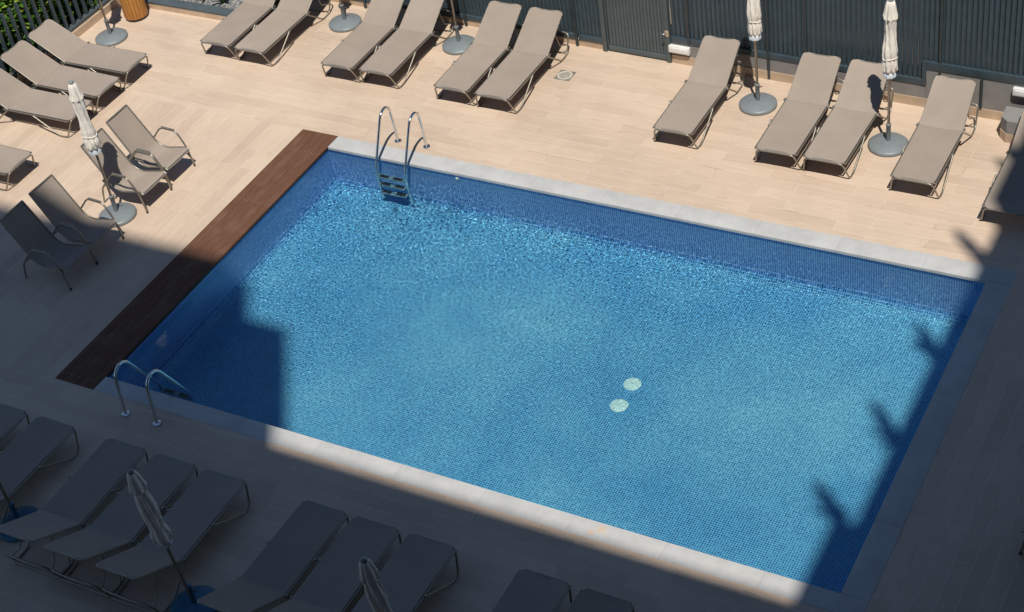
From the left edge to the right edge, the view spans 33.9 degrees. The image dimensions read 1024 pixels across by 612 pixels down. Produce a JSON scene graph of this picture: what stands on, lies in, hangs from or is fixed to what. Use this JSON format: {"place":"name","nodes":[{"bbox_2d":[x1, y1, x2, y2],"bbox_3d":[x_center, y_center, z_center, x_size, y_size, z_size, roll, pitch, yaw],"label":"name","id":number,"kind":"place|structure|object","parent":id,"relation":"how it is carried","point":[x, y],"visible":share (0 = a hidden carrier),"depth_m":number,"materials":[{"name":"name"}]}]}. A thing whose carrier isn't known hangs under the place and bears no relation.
{"place":"outdoors","nodes":[
{"label":"outdoors","id":0,"kind":"place"},
{"bbox_2d":[0,0,1023,611],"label":"deck","id":1,"kind":"structure","parent":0,"point":[232,120],"depth_m":22.21,"materials":[{"name":"beige tile"}]},
{"bbox_2d":[0,403,29,449],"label":"sun lounger","id":2,"kind":"object","parent":1,"relation":"on","point":[10,416],"visible":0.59,"depth_m":20.43,"materials":[{"name":"grey fabric"}]},
{"bbox_2d":[0,144,34,190],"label":"sun lounger","id":3,"kind":"object","parent":1,"relation":"on","point":[12,159],"visible":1,"depth_m":24.99,"materials":[{"name":"grey fabric"}]},
{"bbox_2d":[0,482,37,541],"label":"closed parasol","id":4,"kind":"object","parent":1,"relation":"on","point":[13,513],"visible":0.56,"depth_m":19.29,"materials":[{"name":"grey plastic"}]},
{"bbox_2d":[0,416,78,524],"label":"sun lounger","id":5,"kind":"object","parent":1,"relation":"on","point":[30,447],"visible":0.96,"depth_m":19.93,"materials":[{"name":"grey fabric"}]},
{"bbox_2d":[0,68,93,137],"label":"sun lounger","id":6,"kind":"object","parent":1,"relation":"on","point":[17,95],"visible":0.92,"depth_m":26.15,"materials":[{"name":"beige fabric"}]},
{"bbox_2d":[0,200,97,289],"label":"garden armchair","id":7,"kind":"object","parent":1,"relation":"on","point":[34,237],"visible":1,"depth_m":22.91,"materials":[{"name":"grey fabric"}]},
{"bbox_2d":[0,40,121,112],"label":"sun lounger","id":8,"kind":"object","parent":1,"relation":"on","point":[34,65],"visible":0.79,"depth_m":26.67,"materials":[{"name":"beige fabric"}]},
{"bbox_2d":[0,438,148,578],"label":"sun lounger","id":9,"kind":"object","parent":1,"relation":"on","point":[84,490],"visible":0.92,"depth_m":19.19,"materials":[{"name":"grey fabric"}]},
{"bbox_2d":[28,174,124,262],"bbox_3d":[-6.045,-1.227,23.282,0.968,0.944,0.616,14,45,26],"label":"garden armchair","id":10,"kind":"object","parent":1,"relation":"on","point":[53,200],"visible":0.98,"depth_m":23.31,"materials":[{"name":"grey fabric"}]},
{"bbox_2d":[28,19,148,88],"bbox_3d":[-6.824,-4.082,27.071,1.968,0.696,0.684,13,44,25],"label":"sun lounger","id":11,"kind":"object","parent":1,"relation":"on","point":[60,42],"visible":0.87,"depth_m":27.10,"materials":[{"name":"beige fabric"}]},
{"bbox_2d":[68,80,136,227],"bbox_3d":[-5.777,-2.151,23.278,0.548,2.285,0.548,-25,42,-18],"label":"closed parasol","id":12,"kind":"object","parent":1,"relation":"on","point":[123,213],"visible":0.99,"depth_m":23.13,"materials":[{"name":"white fabric"}]},
{"bbox_2d":[95,0,127,46],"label":"closed parasol","id":13,"kind":"object","parent":1,"relation":"on","point":[109,37],"visible":0.98,"depth_m":27.91,"materials":[{"name":"grey metal"}]},
{"bbox_2d":[44,454,197,596],"bbox_3d":[-4.344,2.338,18.836,0.684,0.696,1.968,14,45,26],"label":"sun lounger","id":14,"kind":"object","parent":1,"relation":"on","point":[118,522],"visible":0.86,"depth_m":18.82,"materials":[{"name":"grey fabric"}]},
{"bbox_2d":[81,128,172,213],"bbox_3d":[-5.529,-1.958,24.055,0.968,0.944,0.616,13,45,26],"label":"garden armchair","id":15,"kind":"object","parent":1,"relation":"on","point":[123,172],"visible":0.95,"depth_m":24.10,"materials":[{"name":"grey fabric"}]},
{"bbox_2d":[119,0,147,21],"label":"litter bin","id":16,"kind":"object","parent":1,"relation":"on","point":[135,10],"visible":1,"depth_m":28.27,"materials":[{"name":"brown wood"}]},
{"bbox_2d":[106,104,195,187],"bbox_3d":[-5.269,-2.342,24.465,0.968,0.944,0.616,13,45,26],"label":"garden armchair","id":17,"kind":"object","parent":1,"relation":"on","point":[129,129],"visible":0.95,"depth_m":24.49,"materials":[{"name":"beige fabric"}]},
{"bbox_2d":[114,360,191,426],"bbox_3d":[-4.367,1.291,20.869,0.594,1.683,0.757,13,45,26],"label":"pool ladder","id":18,"kind":"object","parent":1,"relation":"attached to","point":[126,413],"visible":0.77,"depth_m":20.43,"materials":[{"name":"metal"}]},
{"bbox_2d":[126,469,217,611],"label":"closed parasol","id":19,"kind":"object","parent":1,"relation":"on","point":[187,598],"visible":0.96,"depth_m":17.14,"materials":[{"name":"white fabric"}]},
{"bbox_2d":[96,469,249,611],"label":"sun lounger","id":20,"kind":"object","parent":1,"relation":"on","point":[196,509],"visible":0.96,"depth_m":18.58,"materials":[{"name":"grey fabric"}]},
{"bbox_2d":[55,129,337,388],"bbox_3d":[-4.194,-0.775,23.141,0.628,0.066,5.819,13,45,26],"label":"timber strip","id":21,"kind":"object","parent":1,"relation":"on","point":[141,316],"visible":1,"depth_m":22.88,"materials":[{"name":"brown wood"}]},
{"bbox_2d":[145,0,279,25],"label":"planter kerb","id":22,"kind":"structure","parent":1,"relation":"on","point":[197,9],"depth_m":28.27,"materials":[{"name":"tile"}]},
{"bbox_2d":[182,0,243,8],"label":"planter gravel","id":23,"kind":"structure","parent":22,"relation":"in","point":[232,4],"depth_m":28.32,"materials":[{"name":"white gravel"}]},
{"bbox_2d":[200,0,278,58],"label":"sun lounger","id":24,"kind":"object","parent":1,"relation":"on","point":[237,22],"visible":0.91,"depth_m":27.25,"materials":[{"name":"beige fabric"}]},
{"bbox_2d":[197,500,348,611],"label":"sun lounger","id":25,"kind":"object","parent":1,"relation":"on","point":[280,563],"visible":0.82,"depth_m":18.02,"materials":[{"name":"grey fabric"}]},
{"bbox_2d":[234,0,330,65],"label":"sun lounger","id":26,"kind":"object","parent":1,"relation":"on","point":[282,18],"visible":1,"depth_m":27.00,"materials":[{"name":"beige fabric"}]},
{"bbox_2d":[268,516,401,611],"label":"sun lounger","id":27,"kind":"object","parent":1,"relation":"on","point":[332,582],"visible":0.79,"depth_m":17.84,"materials":[{"name":"grey fabric"}]},
{"bbox_2d":[329,0,361,32],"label":"closed parasol","id":28,"kind":"object","parent":1,"relation":"on","point":[343,22],"visible":0.96,"depth_m":27.26,"materials":[{"name":"grey metal"}]},
{"bbox_2d":[321,0,408,81],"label":"sun lounger","id":29,"kind":"object","parent":1,"relation":"on","point":[365,36],"visible":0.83,"depth_m":26.39,"materials":[{"name":"beige fabric"}]},
{"bbox_2d":[358,557,392,611],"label":"closed parasol","id":30,"kind":"object","parent":1,"relation":"on","point":[374,589],"visible":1,"depth_m":15.44,"materials":[{"name":"white fabric"}]},
{"bbox_2d":[375,106,429,178],"bbox_3d":[-1.582,-2.048,24.314,0.594,1.683,0.757,13,45,26],"label":"pool ladder","id":31,"kind":"object","parent":1,"relation":"attached to","point":[399,140],"visible":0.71,"depth_m":24.01,"materials":[{"name":"metal"}]},
{"bbox_2d":[351,534,458,611],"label":"sun lounger","id":32,"kind":"object","parent":1,"relation":"on","point":[410,570],"visible":0.97,"depth_m":17.67,"materials":[{"name":"grey fabric"}]},
{"bbox_2d":[359,0,453,87],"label":"sun lounger","id":33,"kind":"object","parent":1,"relation":"on","point":[402,43],"visible":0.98,"depth_m":26.16,"materials":[{"name":"beige fabric"}]},
{"bbox_2d":[442,0,474,54],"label":"closed parasol","id":34,"kind":"object","parent":1,"relation":"on","point":[457,44],"visible":0.93,"depth_m":26.24,"materials":[{"name":"grey plastic"}]},
{"bbox_2d":[327,0,602,48],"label":"plinth wall","id":35,"kind":"structure","parent":1,"relation":"on","point":[477,24],"depth_m":26.76,"materials":[{"name":"tile"}]},
{"bbox_2d":[355,0,602,46],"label":"slatted fence","id":36,"kind":"object","parent":35,"relation":"on","point":[580,19],"visible":0.63,"depth_m":25.82,"materials":[{"name":"metal"}]},
{"bbox_2d":[433,1,522,104],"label":"sun lounger","id":37,"kind":"object","parent":1,"relation":"on","point":[477,58],"visible":0.91,"depth_m":25.58,"materials":[{"name":"beige fabric"}]},
{"bbox_2d":[474,7,568,112],"bbox_3d":[0.140,-3.682,25.156,0.684,0.696,1.968,13,45,26],"label":"sun lounger","id":38,"kind":"object","parent":1,"relation":"on","point":[527,55],"visible":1,"depth_m":25.27,"materials":[{"name":"beige fabric"}]},
{"bbox_2d":[491,569,571,611],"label":"sun lounger","id":39,"kind":"object","parent":1,"relation":"on","point":[527,590],"visible":0.92,"depth_m":17.22,"materials":[{"name":"grey fabric"}]},
{"bbox_2d":[109,150,984,377],"bbox_3d":[0.397,0.755,21.259,9.743,1.140,5.334,13,45,26],"label":"pool basin","id":40,"kind":"object","parent":1,"relation":"in","point":[764,239],"visible":0.07,"depth_m":22.52,"materials":[{"name":"tile"}]},
{"bbox_2d":[93,136,1017,611],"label":"pool coping","id":41,"kind":"object","parent":1,"relation":"on","point":[865,574],"visible":1,"depth_m":19.56,"materials":[{"name":"stone"}]},
{"bbox_2d":[554,70,575,80],"bbox_3d":[0.798,-3.475,25.317,0.260,0.024,0.260,13,45,26],"label":"deck drain","id":42,"kind":"object","parent":1,"relation":"on","point":[564,75],"visible":1,"depth_m":25.30,"materials":[{"name":"metal"}]},
{"bbox_2d":[566,588,634,611],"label":"sun lounger","id":43,"kind":"object","parent":1,"relation":"on","point":[588,600],"visible":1,"depth_m":17.01,"materials":[{"name":"grey fabric"}]},
{"bbox_2d":[598,0,671,62],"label":"metal gate","id":44,"kind":"structure","parent":1,"relation":"on","point":[640,27],"depth_m":25.16,"materials":[{"name":"metal"}]},
{"bbox_2d":[652,35,744,147],"bbox_3d":[2.654,-3.041,23.867,0.684,0.696,1.968,13,45,25],"label":"sun lounger","id":45,"kind":"object","parent":1,"relation":"on","point":[690,104],"visible":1,"depth_m":23.98,"materials":[{"name":"beige fabric"}]},
{"bbox_2d":[739,0,776,115],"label":"closed parasol","id":46,"kind":"object","parent":1,"relation":"on","point":[757,103],"visible":1,"depth_m":23.80,"materials":[{"name":"white fabric"}]},
{"bbox_2d":[754,52,843,168],"bbox_3d":[3.972,-2.693,23.177,0.684,0.696,1.968,13,45,25],"label":"sun lounger","id":47,"kind":"object","parent":1,"relation":"on","point":[793,121],"visible":0.96,"depth_m":23.29,"materials":[{"name":"beige fabric"}]},
{"bbox_2d":[669,0,1023,108],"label":"slatted fence","id":48,"kind":"object","parent":1,"relation":"on","point":[983,39],"visible":0.8,"depth_m":23.14,"materials":[{"name":"metal"}]},
{"bbox_2d":[671,42,1023,120],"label":"plinth wall","id":49,"kind":"structure","parent":1,"relation":"on","point":[998,97],"depth_m":23.44,"materials":[{"name":"tile"}]},
{"bbox_2d":[668,44,690,55],"bbox_3d":[2.487,-3.805,24.955,0.340,0.120,0.078,15,45,27],"label":"bulkhead lamp","id":50,"kind":"object","parent":49,"relation":"attached to","point":[679,49],"visible":1,"depth_m":24.92,"materials":[{"name":"white plastic"}]},
{"bbox_2d":[1013,86,1023,96],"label":"bulkhead lamp","id":51,"kind":"object","parent":49,"relation":"attached to","point":[1018,91],"visible":1,"depth_m":22.49,"materials":[{"name":"white plastic"}]},
{"bbox_2d":[802,59,893,177],"bbox_3d":[4.582,-2.551,22.881,0.684,0.696,1.968,14,45,26],"label":"sun lounger","id":52,"kind":"object","parent":1,"relation":"on","point":[846,123],"visible":0.91,"depth_m":22.98,"materials":[{"name":"beige fabric"}]},
{"bbox_2d":[868,0,908,156],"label":"closed parasol","id":53,"kind":"object","parent":1,"relation":"on","point":[888,143],"visible":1,"depth_m":22.08,"materials":[{"name":"white fabric"}]},
{"bbox_2d":[890,75,978,197],"bbox_3d":[5.613,-2.247,22.302,0.684,0.696,1.968,13,45,25],"label":"sun lounger","id":54,"kind":"object","parent":1,"relation":"on","point":[934,138],"visible":1,"depth_m":22.41,"materials":[{"name":"beige fabric"}]},
{"bbox_2d":[981,109,1023,219],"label":"sun lounger","id":55,"kind":"object","parent":1,"relation":"on","point":[1005,194],"visible":1,"depth_m":21.38,"materials":[{"name":"grey fabric"}]},
{"bbox_2d":[999,106,1022,143],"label":"wall stub","id":56,"kind":"object","parent":1,"relation":"on","point":[1010,118],"depth_m":22.48,"materials":[{"name":"tile"}]},
{"bbox_2d":[111,151,983,592],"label":"water","id":57,"kind":"structure","parent":0,"point":[753,403],"depth_m":20.60,"materials":[{"name":"blue liquid"}]},
{"bbox_2d":[1019,524,1023,554],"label":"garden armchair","id":58,"kind":"object","parent":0,"point":[1022,546],"visible":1,"depth_m":17.08,"materials":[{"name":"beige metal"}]},
{"label":"ground","id":59,"kind":"structure","parent":0,"visible":0},
{"bbox_2d":[3,0,90,72],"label":"hedge soil","id":60,"kind":"structure","parent":59,"relation":"on","point":[75,18],"depth_m":28.62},
{"bbox_2d":[0,0,31,71],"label":"hedge shrub","id":61,"kind":"object","parent":60,"relation":"on","point":[4,4],"visible":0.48,"depth_m":27.20,"materials":[{"name":"green plant"}]},
{"bbox_2d":[0,0,68,48],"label":"hedge shrub","id":62,"kind":"object","parent":60,"relation":"on","point":[32,14],"visible":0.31,"depth_m":27.78,"materials":[{"name":"green plant"}]},
{"bbox_2d":[34,0,100,23],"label":"hedge shrub","id":63,"kind":"object","parent":60,"relation":"on","point":[71,4],"visible":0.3,"depth_m":28.48,"materials":[{"name":"green plant"}]},
{"bbox_2d":[16,0,119,82],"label":"plinth wall","id":64,"kind":"structure","parent":59,"relation":"on","point":[89,23],"depth_m":28.43,"materials":[{"name":"tile"}]},
{"bbox_2d":[0,0,110,77],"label":"slatted fence","id":65,"kind":"object","parent":64,"relation":"on","point":[83,18],"visible":0.66,"depth_m":27.47,"materials":[{"name":"metal"}]}
]}

